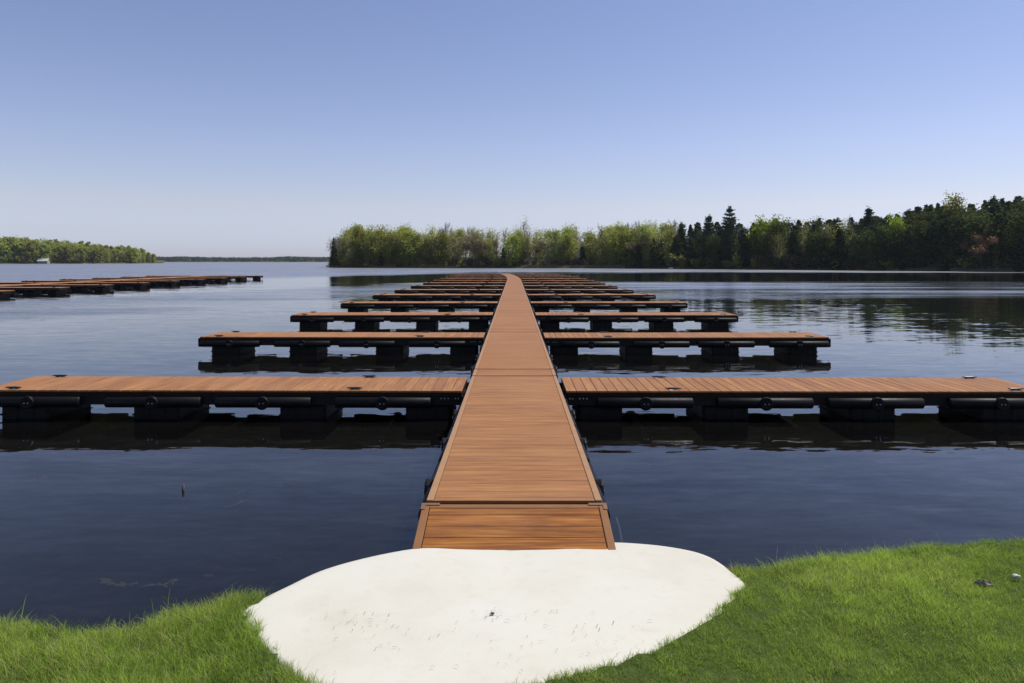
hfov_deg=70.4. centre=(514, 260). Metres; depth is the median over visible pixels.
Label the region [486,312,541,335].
boardwalk section
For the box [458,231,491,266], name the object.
tree
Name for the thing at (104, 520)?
lake water
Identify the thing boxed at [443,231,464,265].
broadleaf tree
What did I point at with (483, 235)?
broadleaf tree
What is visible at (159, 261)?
shore
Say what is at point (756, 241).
broadleaf tree
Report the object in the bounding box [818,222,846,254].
broadleaf tree
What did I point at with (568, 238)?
broadleaf tree
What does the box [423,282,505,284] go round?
finger dock
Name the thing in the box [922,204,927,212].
spruce tree
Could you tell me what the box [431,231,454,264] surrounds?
broadleaf tree
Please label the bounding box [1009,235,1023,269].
cedar tree
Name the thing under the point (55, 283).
boardwalk section
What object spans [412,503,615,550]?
ramp panel
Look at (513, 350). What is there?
boardwalk section
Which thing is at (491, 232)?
aspen tree
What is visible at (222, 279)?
finger dock
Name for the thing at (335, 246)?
bare tree
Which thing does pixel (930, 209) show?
spruce tree
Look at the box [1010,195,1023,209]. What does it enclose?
cedar tree
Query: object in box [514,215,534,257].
broadleaf tree
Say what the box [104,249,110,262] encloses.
aspen tree
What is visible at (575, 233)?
aspen tree
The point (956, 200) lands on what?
broadleaf tree
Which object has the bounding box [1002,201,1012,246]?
spruce tree
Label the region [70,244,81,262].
broadleaf tree
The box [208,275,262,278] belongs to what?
finger dock
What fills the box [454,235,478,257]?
bare tree
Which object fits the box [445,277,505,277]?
finger dock
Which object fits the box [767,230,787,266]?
broadleaf tree
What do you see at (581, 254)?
cedar tree
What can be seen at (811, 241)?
broadleaf tree
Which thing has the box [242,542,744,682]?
concrete landing
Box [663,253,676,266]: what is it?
shrub
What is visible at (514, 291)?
boardwalk section
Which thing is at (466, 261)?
shrub
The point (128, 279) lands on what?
boardwalk section
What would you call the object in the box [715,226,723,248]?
cedar tree
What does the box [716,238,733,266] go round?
cedar tree
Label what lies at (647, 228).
aspen tree
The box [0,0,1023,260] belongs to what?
sky
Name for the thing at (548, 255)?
broadleaf tree
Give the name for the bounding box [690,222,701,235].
cedar tree
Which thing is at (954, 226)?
broadleaf tree
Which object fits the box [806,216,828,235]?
broadleaf tree
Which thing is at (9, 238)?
broadleaf tree
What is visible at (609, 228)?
broadleaf tree
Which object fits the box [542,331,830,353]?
finger dock
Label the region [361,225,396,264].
broadleaf tree
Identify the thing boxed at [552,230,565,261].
aspen tree
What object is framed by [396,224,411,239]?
broadleaf tree
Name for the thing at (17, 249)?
broadleaf tree
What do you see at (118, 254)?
bare tree
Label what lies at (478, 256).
aspen tree
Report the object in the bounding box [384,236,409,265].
bare tree
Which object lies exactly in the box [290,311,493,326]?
finger dock
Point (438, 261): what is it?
shrub
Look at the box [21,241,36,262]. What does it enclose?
broadleaf tree
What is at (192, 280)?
finger dock
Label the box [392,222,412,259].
broadleaf tree
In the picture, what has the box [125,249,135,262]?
broadleaf tree
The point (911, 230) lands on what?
broadleaf tree
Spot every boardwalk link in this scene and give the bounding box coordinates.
[472,369,555,375]
[488,329,539,331]
[496,311,532,312]
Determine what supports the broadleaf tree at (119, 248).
on the shore at (159, 261)
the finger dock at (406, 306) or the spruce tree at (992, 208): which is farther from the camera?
the spruce tree at (992, 208)
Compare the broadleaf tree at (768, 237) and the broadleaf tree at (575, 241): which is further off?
the broadleaf tree at (575, 241)
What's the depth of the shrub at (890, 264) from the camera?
164.14 m
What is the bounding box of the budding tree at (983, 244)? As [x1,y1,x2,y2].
[958,234,997,269]
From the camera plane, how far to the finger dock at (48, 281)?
66.00 m
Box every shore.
[0,260,163,263]
[164,261,328,261]
[326,262,1020,271]
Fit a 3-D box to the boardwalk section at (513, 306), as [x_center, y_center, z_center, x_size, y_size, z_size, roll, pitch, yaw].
[0.000,2.179,29.645,1.564,0.723,6.330,0,0,0]
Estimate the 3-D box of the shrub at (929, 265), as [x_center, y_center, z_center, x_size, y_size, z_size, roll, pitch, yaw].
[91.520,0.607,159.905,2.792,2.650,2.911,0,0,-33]
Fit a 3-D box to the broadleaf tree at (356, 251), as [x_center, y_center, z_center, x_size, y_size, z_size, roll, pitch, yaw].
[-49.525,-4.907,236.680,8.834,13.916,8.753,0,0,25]
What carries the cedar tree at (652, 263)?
on the shore at (660, 267)
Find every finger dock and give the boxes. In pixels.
[0,282,54,283]
[0,286,69,293]
[0,290,14,297]
[0,375,469,418]
[21,280,81,281]
[23,284,113,289]
[59,279,118,280]
[68,282,149,287]
[92,277,143,278]
[106,280,179,284]
[120,276,167,277]
[137,279,205,282]
[145,275,189,276]
[165,277,227,281]
[188,276,246,279]
[198,331,485,353]
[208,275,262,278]
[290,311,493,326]
[341,301,497,311]
[372,293,500,301]
[394,289,502,293]
[411,285,504,288]
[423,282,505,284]
[433,280,506,281]
[441,278,506,279]
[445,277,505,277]
[448,275,504,276]
[450,274,501,275]
[451,273,499,274]
[512,273,557,274]
[515,274,564,275]
[517,275,571,276]
[519,276,578,278]
[521,278,586,279]
[522,280,595,282]
[523,282,604,284]
[524,285,617,288]
[525,289,633,293]
[527,293,655,301]
[530,301,687,311]
[535,311,737,326]
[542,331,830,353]
[559,376,1023,418]
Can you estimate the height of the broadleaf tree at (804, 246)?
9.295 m
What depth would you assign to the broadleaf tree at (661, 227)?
214.30 m
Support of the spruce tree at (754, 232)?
on the shore at (660, 267)
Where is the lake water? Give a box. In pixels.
[0,262,1023,634]
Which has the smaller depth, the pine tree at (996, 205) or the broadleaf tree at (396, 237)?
the pine tree at (996, 205)
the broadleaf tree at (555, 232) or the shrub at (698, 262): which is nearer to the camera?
the shrub at (698, 262)
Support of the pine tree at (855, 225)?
on the shore at (660, 267)
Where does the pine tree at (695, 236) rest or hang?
on the shore at (660, 267)
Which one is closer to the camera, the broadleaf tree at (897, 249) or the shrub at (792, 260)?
the broadleaf tree at (897, 249)
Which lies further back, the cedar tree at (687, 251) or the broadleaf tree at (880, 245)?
the cedar tree at (687, 251)
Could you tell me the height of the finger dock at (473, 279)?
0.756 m
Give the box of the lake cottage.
[37,258,50,263]
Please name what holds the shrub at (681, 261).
on the shore at (660, 267)
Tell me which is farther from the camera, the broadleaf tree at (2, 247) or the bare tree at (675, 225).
the broadleaf tree at (2, 247)
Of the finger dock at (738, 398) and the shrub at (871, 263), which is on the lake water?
the finger dock at (738, 398)
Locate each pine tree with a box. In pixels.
[676,222,688,245]
[687,229,704,253]
[700,214,717,252]
[715,206,739,258]
[824,217,847,250]
[844,221,866,255]
[854,207,879,251]
[872,216,888,247]
[902,209,918,220]
[986,194,1001,213]
[986,202,1006,215]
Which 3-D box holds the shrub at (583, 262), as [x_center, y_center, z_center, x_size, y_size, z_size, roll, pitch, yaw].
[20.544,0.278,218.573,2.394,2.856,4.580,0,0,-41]
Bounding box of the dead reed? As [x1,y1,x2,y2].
[887,266,1023,271]
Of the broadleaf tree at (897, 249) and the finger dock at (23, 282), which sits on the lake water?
the finger dock at (23, 282)
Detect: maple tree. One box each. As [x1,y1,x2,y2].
[746,214,772,256]
[764,214,789,254]
[882,212,908,268]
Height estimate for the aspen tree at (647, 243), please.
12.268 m
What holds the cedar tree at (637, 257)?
on the shore at (660, 267)
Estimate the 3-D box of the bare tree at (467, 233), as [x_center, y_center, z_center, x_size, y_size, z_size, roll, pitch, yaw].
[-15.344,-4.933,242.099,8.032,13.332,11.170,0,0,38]
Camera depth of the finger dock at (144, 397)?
10.23 m
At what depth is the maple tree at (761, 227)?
186.88 m
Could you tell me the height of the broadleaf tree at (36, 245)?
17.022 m
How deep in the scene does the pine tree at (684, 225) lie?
215.41 m
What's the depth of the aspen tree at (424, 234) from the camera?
233.28 m
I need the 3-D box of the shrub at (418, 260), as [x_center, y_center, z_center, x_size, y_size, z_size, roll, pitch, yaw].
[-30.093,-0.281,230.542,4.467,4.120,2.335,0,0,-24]
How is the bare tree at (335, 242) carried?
on the shore at (660, 267)
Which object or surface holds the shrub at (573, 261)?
on the shore at (660, 267)
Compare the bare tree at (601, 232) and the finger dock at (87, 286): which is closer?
the finger dock at (87, 286)
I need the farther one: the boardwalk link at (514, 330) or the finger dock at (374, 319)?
the finger dock at (374, 319)
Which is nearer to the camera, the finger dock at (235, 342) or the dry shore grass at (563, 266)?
the finger dock at (235, 342)
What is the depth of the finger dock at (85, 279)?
71.55 m
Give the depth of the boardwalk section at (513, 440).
6.96 m
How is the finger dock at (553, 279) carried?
on the lake water
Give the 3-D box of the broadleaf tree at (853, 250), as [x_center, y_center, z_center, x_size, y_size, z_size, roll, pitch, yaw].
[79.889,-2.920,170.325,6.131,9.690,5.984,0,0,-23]
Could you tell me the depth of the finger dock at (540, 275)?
95.81 m
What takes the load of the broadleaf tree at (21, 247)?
on the shore at (159, 261)
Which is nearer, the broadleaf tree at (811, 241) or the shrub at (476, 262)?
the broadleaf tree at (811, 241)
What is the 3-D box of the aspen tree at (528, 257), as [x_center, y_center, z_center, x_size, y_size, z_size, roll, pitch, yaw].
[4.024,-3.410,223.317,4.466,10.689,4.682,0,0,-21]
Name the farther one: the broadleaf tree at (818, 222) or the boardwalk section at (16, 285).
the broadleaf tree at (818, 222)
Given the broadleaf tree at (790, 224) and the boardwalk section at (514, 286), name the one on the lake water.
the boardwalk section at (514, 286)
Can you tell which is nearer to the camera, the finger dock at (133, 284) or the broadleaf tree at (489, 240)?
the finger dock at (133, 284)
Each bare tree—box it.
[113,252,124,262]
[328,237,340,252]
[333,237,360,264]
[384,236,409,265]
[438,223,451,252]
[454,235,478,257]
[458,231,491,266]
[462,227,477,255]
[476,239,500,267]
[523,240,548,264]
[594,225,609,259]
[623,232,655,254]
[662,220,682,236]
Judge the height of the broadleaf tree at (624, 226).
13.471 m
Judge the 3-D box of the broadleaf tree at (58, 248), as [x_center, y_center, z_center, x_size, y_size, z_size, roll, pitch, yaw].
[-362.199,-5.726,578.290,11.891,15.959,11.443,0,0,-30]
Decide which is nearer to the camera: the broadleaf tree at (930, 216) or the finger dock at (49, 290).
the finger dock at (49, 290)
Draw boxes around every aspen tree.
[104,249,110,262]
[339,227,355,262]
[417,228,432,259]
[426,225,437,249]
[466,225,481,257]
[471,230,485,265]
[483,227,494,251]
[520,232,533,264]
[531,226,543,264]
[535,229,543,263]
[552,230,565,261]
[564,220,584,258]
[593,226,609,259]
[595,230,611,262]
[638,219,652,265]
[640,225,659,265]
[641,221,662,255]
[661,220,677,255]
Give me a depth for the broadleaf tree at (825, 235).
174.82 m
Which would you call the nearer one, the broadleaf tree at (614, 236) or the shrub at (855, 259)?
the shrub at (855, 259)
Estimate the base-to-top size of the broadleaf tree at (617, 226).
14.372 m
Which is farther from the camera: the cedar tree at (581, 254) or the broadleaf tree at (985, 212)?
the cedar tree at (581, 254)
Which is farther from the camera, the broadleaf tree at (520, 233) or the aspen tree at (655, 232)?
the broadleaf tree at (520, 233)
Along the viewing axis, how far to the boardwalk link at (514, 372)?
11.82 m
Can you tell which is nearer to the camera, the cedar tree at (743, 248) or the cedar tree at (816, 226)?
the cedar tree at (816, 226)
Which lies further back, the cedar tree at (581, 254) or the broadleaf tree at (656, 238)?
the cedar tree at (581, 254)
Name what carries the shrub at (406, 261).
on the shore at (660, 267)
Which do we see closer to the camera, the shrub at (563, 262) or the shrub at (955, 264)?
the shrub at (955, 264)
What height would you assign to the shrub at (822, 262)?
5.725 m
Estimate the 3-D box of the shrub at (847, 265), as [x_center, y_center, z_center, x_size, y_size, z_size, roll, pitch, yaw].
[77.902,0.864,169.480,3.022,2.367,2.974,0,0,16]
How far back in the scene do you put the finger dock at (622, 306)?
31.55 m
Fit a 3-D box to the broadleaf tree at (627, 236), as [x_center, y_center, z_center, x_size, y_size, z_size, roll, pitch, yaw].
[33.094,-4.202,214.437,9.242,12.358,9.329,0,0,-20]
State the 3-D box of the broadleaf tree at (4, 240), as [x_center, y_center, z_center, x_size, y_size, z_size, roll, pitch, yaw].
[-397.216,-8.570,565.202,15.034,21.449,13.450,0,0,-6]
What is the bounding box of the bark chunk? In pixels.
[973,580,992,588]
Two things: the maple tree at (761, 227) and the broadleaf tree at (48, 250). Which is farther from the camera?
the broadleaf tree at (48, 250)
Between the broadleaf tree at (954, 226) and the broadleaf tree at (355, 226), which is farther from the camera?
the broadleaf tree at (355, 226)
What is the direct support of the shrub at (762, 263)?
on the shore at (660, 267)
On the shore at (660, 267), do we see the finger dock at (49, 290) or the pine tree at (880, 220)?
the pine tree at (880, 220)
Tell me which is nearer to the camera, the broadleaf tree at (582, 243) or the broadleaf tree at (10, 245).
the broadleaf tree at (582, 243)
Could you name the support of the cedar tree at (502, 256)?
on the shore at (660, 267)
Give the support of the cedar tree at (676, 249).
on the shore at (660, 267)
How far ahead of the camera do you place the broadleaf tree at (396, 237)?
236.98 m
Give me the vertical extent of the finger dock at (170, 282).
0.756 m
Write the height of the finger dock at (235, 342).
0.756 m
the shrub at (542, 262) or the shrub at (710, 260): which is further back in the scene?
the shrub at (542, 262)
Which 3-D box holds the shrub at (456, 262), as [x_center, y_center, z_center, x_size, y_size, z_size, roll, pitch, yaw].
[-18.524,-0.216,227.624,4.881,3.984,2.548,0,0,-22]
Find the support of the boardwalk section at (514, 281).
on the lake water
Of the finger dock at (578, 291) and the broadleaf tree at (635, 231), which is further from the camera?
the broadleaf tree at (635, 231)
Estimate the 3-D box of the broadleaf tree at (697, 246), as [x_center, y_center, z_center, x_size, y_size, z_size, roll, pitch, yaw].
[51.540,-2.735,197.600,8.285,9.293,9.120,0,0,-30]
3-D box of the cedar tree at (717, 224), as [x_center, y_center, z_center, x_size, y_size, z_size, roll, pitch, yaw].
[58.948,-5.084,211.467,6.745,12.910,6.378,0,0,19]
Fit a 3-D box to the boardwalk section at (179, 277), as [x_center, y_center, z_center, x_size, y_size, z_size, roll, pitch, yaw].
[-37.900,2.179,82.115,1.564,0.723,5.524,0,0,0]
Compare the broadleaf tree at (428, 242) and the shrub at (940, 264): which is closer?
the shrub at (940, 264)
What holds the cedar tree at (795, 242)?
on the shore at (660, 267)
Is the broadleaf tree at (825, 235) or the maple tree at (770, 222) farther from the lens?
the maple tree at (770, 222)
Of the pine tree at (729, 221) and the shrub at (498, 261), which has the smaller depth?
the pine tree at (729, 221)
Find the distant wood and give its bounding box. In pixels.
[155,256,577,261]
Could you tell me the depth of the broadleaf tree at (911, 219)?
168.79 m
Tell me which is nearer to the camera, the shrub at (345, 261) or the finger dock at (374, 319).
the finger dock at (374, 319)
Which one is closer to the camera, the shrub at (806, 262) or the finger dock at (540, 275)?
the finger dock at (540, 275)
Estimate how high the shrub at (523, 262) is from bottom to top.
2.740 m
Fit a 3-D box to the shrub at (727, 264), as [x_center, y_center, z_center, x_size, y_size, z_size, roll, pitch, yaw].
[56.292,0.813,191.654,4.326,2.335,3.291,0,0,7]
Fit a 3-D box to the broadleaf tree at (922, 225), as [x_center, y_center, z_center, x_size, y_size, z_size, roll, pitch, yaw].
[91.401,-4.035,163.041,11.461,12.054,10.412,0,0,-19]
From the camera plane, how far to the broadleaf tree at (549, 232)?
224.43 m
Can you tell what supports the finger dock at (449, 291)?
on the lake water
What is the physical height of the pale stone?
0.028 m
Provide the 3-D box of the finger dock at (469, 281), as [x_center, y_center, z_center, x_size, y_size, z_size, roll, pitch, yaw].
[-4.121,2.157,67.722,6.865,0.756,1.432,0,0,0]
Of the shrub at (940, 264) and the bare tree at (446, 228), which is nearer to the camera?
the shrub at (940, 264)
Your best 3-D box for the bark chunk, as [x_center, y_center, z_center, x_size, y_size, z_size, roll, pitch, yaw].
[2.728,1.886,4.220,0.098,0.065,0.055,0,0,26]
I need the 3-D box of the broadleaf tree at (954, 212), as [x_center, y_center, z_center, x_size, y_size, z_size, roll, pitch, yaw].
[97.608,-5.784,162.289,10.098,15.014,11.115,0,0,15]
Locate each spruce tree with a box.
[328,237,338,266]
[376,242,384,265]
[678,225,688,257]
[686,224,693,245]
[745,224,759,265]
[795,220,806,249]
[845,217,853,241]
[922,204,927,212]
[927,204,934,214]
[967,203,977,211]
[985,205,997,231]
[999,198,1004,208]
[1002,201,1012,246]
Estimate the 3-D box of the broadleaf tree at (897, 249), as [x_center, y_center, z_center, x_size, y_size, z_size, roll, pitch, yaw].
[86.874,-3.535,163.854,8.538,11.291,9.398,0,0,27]
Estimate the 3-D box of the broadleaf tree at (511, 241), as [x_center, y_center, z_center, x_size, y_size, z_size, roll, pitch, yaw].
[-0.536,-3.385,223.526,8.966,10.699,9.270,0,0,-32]
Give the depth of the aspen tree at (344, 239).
242.50 m
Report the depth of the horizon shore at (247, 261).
1254.52 m
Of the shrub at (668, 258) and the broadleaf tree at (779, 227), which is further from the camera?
the shrub at (668, 258)
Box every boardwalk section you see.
[0,284,30,286]
[34,282,71,283]
[76,280,117,281]
[118,279,136,280]
[162,276,195,277]
[418,376,609,519]
[470,332,557,378]
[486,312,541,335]
[493,301,534,314]
[498,294,529,302]
[501,289,527,295]
[503,285,524,289]
[504,282,523,285]
[505,280,522,283]
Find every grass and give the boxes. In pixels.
[369,264,624,268]
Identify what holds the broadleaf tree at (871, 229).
on the shore at (660, 267)
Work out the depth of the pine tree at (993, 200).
165.70 m
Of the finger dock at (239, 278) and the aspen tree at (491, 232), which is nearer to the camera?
the finger dock at (239, 278)
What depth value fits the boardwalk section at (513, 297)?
36.03 m
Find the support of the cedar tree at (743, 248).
on the shore at (660, 267)
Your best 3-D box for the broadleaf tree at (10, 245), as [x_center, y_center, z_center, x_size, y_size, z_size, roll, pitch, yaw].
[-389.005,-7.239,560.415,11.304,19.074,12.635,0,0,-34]
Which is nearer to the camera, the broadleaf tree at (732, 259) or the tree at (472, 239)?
the broadleaf tree at (732, 259)
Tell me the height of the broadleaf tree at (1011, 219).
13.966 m
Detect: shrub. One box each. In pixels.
[343,257,348,264]
[400,256,409,264]
[414,255,423,264]
[427,256,440,264]
[434,255,445,264]
[447,255,460,265]
[463,258,472,264]
[469,259,481,264]
[480,254,491,265]
[491,258,503,265]
[500,257,509,265]
[519,258,526,264]
[540,259,546,264]
[555,258,569,264]
[566,256,579,265]
[579,258,586,264]
[595,257,604,264]
[639,259,647,265]
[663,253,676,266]
[676,255,686,267]
[690,253,708,266]
[700,254,717,266]
[719,260,735,267]
[732,253,743,267]
[750,256,758,266]
[751,255,773,266]
[770,256,788,267]
[779,254,801,267]
[800,255,813,268]
[810,246,830,268]
[829,258,839,268]
[841,260,853,269]
[847,251,870,267]
[864,261,878,267]
[879,257,898,268]
[894,252,915,268]
[907,253,931,268]
[924,258,933,267]
[932,260,945,269]
[939,246,969,268]
[956,256,980,268]
[977,257,993,268]
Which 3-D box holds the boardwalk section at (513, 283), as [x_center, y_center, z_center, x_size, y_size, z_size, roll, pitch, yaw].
[0.000,2.179,58.125,1.564,0.723,6.330,0,0,0]
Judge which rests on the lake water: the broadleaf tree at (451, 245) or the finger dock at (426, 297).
the finger dock at (426, 297)
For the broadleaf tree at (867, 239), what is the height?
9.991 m
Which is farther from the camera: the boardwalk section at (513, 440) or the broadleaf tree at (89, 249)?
the broadleaf tree at (89, 249)
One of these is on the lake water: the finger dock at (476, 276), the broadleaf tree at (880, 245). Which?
the finger dock at (476, 276)
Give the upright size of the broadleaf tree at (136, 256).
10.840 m
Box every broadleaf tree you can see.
[0,236,6,252]
[0,242,5,262]
[0,242,12,262]
[3,236,14,242]
[5,239,17,262]
[9,240,25,262]
[12,241,28,262]
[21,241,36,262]
[30,242,41,262]
[36,243,51,258]
[40,243,55,262]
[43,240,55,258]
[51,244,63,262]
[57,246,71,262]
[61,245,75,262]
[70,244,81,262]
[74,245,85,262]
[80,246,91,262]
[86,247,93,262]
[89,247,103,262]
[98,248,105,262]
[109,249,119,262]
[113,245,122,261]
[118,251,127,262]
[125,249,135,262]
[133,251,140,262]
[141,250,147,261]
[326,234,348,264]
[339,225,351,264]
[342,237,354,262]
[344,222,368,238]
[347,223,366,265]
[349,226,372,265]
[357,226,382,264]
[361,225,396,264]
[379,227,403,265]
[383,227,401,259]
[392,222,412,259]
[392,228,425,265]
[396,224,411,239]
[406,232,426,264]
[417,234,440,263]
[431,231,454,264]
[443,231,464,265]
[445,227,460,259]
[450,228,467,264]
[471,228,486,264]
[478,234,497,265]
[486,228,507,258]
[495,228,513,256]
[498,233,525,265]
[511,229,530,262]
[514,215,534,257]
[537,227,558,264]
[538,235,556,264]
[543,228,562,258]
[555,225,583,257]
[557,231,579,265]
[570,225,581,259]
[576,227,599,264]
[579,232,601,264]
[594,226,613,262]
[603,223,633,264]
[604,229,627,265]
[608,221,623,257]
[614,227,636,265]
[621,227,643,264]
[635,222,659,258]
[645,231,670,260]
[654,236,669,265]
[655,221,676,251]
[658,226,672,253]
[688,235,712,266]
[702,233,723,266]
[727,235,739,266]
[742,232,764,265]
[752,230,779,266]
[765,218,791,265]
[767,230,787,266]
[780,217,803,255]
[798,219,814,252]
[799,228,830,266]
[799,235,812,258]
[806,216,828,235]
[806,229,836,266]
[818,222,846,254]
[834,218,854,253]
[846,227,884,268]
[847,228,862,260]
[858,216,883,256]
[865,222,900,267]
[878,223,919,267]
[894,220,925,267]
[902,208,933,237]
[906,207,942,235]
[906,216,940,259]
[928,201,965,250]
[928,211,990,267]
[937,211,972,267]
[940,190,971,218]
[952,203,1005,250]
[960,212,1003,268]
[992,204,1023,268]
[992,239,1000,269]
[1000,199,1023,240]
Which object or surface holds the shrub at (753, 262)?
on the shore at (660, 267)
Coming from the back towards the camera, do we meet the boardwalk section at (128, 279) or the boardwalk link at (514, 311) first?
the boardwalk section at (128, 279)
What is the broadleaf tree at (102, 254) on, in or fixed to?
on the shore at (159, 261)
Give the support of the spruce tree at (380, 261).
on the shore at (660, 267)
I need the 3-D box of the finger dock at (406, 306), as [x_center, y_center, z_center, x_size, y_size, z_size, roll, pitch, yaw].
[-4.120,2.171,32.134,6.865,0.756,1.432,0,0,0]
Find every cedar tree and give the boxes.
[500,247,506,265]
[578,247,588,264]
[633,244,643,267]
[648,238,658,266]
[667,235,684,266]
[683,237,695,266]
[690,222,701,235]
[713,221,720,236]
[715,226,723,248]
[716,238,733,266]
[734,223,745,247]
[735,228,748,257]
[737,233,750,266]
[785,225,802,263]
[785,230,802,266]
[802,223,825,256]
[822,219,836,257]
[827,229,850,268]
[982,213,1013,267]
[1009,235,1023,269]
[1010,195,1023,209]
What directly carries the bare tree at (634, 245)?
on the shore at (660, 267)
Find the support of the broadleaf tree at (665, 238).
on the shore at (660, 267)
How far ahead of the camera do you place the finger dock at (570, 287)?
52.87 m
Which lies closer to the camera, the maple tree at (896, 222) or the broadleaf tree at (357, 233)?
the maple tree at (896, 222)
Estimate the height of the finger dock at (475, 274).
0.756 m
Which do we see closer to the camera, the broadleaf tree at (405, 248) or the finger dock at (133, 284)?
the finger dock at (133, 284)
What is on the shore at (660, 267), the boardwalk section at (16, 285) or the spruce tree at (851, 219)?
the spruce tree at (851, 219)
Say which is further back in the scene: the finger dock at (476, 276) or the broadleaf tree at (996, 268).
the broadleaf tree at (996, 268)
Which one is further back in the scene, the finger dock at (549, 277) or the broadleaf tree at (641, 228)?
the broadleaf tree at (641, 228)
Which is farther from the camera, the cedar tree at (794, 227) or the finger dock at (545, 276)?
the cedar tree at (794, 227)
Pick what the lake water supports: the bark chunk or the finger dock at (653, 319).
the finger dock at (653, 319)
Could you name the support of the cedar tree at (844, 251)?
on the shore at (660, 267)
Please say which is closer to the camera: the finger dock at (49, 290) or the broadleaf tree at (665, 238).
the finger dock at (49, 290)
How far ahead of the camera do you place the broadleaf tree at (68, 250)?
578.10 m
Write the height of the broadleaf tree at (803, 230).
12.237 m
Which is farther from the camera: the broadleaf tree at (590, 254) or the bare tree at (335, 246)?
the bare tree at (335, 246)
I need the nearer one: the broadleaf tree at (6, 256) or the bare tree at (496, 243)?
the bare tree at (496, 243)
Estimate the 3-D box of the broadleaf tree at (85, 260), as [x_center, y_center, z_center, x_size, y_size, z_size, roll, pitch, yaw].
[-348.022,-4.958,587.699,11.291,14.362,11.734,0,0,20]
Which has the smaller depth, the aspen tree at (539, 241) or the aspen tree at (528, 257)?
the aspen tree at (528, 257)
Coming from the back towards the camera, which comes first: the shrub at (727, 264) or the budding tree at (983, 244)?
the shrub at (727, 264)
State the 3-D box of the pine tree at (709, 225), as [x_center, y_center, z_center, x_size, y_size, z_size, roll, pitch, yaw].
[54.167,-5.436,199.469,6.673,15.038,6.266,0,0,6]
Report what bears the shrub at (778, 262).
on the shore at (660, 267)
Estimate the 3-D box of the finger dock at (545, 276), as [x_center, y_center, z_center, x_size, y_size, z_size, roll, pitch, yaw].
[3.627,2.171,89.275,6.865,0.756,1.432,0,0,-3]
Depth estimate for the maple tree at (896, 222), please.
162.87 m
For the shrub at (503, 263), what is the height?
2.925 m
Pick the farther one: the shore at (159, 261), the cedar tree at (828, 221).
the shore at (159, 261)
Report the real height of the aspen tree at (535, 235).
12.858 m
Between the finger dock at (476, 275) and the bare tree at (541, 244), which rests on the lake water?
the finger dock at (476, 275)
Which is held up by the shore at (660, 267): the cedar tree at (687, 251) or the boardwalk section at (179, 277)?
the cedar tree at (687, 251)
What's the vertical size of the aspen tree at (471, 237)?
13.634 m
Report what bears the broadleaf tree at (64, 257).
on the shore at (159, 261)
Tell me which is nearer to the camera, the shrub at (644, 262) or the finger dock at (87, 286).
the finger dock at (87, 286)
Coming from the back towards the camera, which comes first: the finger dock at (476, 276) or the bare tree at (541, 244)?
the bare tree at (541, 244)
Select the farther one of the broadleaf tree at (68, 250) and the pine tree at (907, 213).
the broadleaf tree at (68, 250)
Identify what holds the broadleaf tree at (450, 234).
on the shore at (660, 267)
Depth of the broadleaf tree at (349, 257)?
238.93 m
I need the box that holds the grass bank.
[0,542,1023,682]
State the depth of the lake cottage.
565.43 m
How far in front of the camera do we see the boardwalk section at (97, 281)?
65.46 m
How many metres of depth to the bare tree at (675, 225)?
217.51 m
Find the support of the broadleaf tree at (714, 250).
on the shore at (660, 267)
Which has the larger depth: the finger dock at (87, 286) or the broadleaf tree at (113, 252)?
the broadleaf tree at (113, 252)
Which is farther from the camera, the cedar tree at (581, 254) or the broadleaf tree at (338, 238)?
the broadleaf tree at (338, 238)
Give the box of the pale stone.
[1012,574,1020,578]
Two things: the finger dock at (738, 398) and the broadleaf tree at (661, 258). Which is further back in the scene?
the broadleaf tree at (661, 258)
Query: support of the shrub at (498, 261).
on the shore at (660, 267)
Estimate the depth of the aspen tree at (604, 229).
222.41 m
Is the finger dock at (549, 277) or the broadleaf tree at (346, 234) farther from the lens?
the broadleaf tree at (346, 234)
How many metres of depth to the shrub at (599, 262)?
215.72 m
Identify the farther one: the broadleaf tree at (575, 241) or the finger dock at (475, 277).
the broadleaf tree at (575, 241)
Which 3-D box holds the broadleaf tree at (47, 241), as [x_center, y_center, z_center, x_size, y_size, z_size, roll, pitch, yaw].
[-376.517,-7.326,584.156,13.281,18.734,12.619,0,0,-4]
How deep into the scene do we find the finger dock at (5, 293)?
44.49 m
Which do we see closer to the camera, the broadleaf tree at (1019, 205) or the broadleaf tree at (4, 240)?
the broadleaf tree at (1019, 205)
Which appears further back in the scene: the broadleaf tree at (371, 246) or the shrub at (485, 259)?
the broadleaf tree at (371, 246)
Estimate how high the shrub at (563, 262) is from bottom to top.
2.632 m
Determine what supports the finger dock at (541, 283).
on the lake water
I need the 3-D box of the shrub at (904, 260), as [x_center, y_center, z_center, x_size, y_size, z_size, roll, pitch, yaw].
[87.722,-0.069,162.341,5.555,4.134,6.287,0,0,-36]
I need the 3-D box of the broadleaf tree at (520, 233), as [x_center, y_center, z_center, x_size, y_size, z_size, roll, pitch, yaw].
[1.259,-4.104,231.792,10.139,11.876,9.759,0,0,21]
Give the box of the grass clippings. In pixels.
[326,601,649,680]
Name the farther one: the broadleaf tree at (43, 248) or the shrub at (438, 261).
the broadleaf tree at (43, 248)
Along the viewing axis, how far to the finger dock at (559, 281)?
67.16 m
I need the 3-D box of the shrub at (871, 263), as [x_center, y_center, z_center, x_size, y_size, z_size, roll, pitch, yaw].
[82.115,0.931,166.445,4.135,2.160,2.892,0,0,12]
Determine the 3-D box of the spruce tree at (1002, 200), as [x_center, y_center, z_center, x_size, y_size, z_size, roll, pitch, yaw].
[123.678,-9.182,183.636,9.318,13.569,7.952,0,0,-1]
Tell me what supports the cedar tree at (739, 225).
on the shore at (660, 267)
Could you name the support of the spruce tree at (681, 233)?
on the shore at (660, 267)
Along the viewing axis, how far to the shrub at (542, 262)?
220.14 m

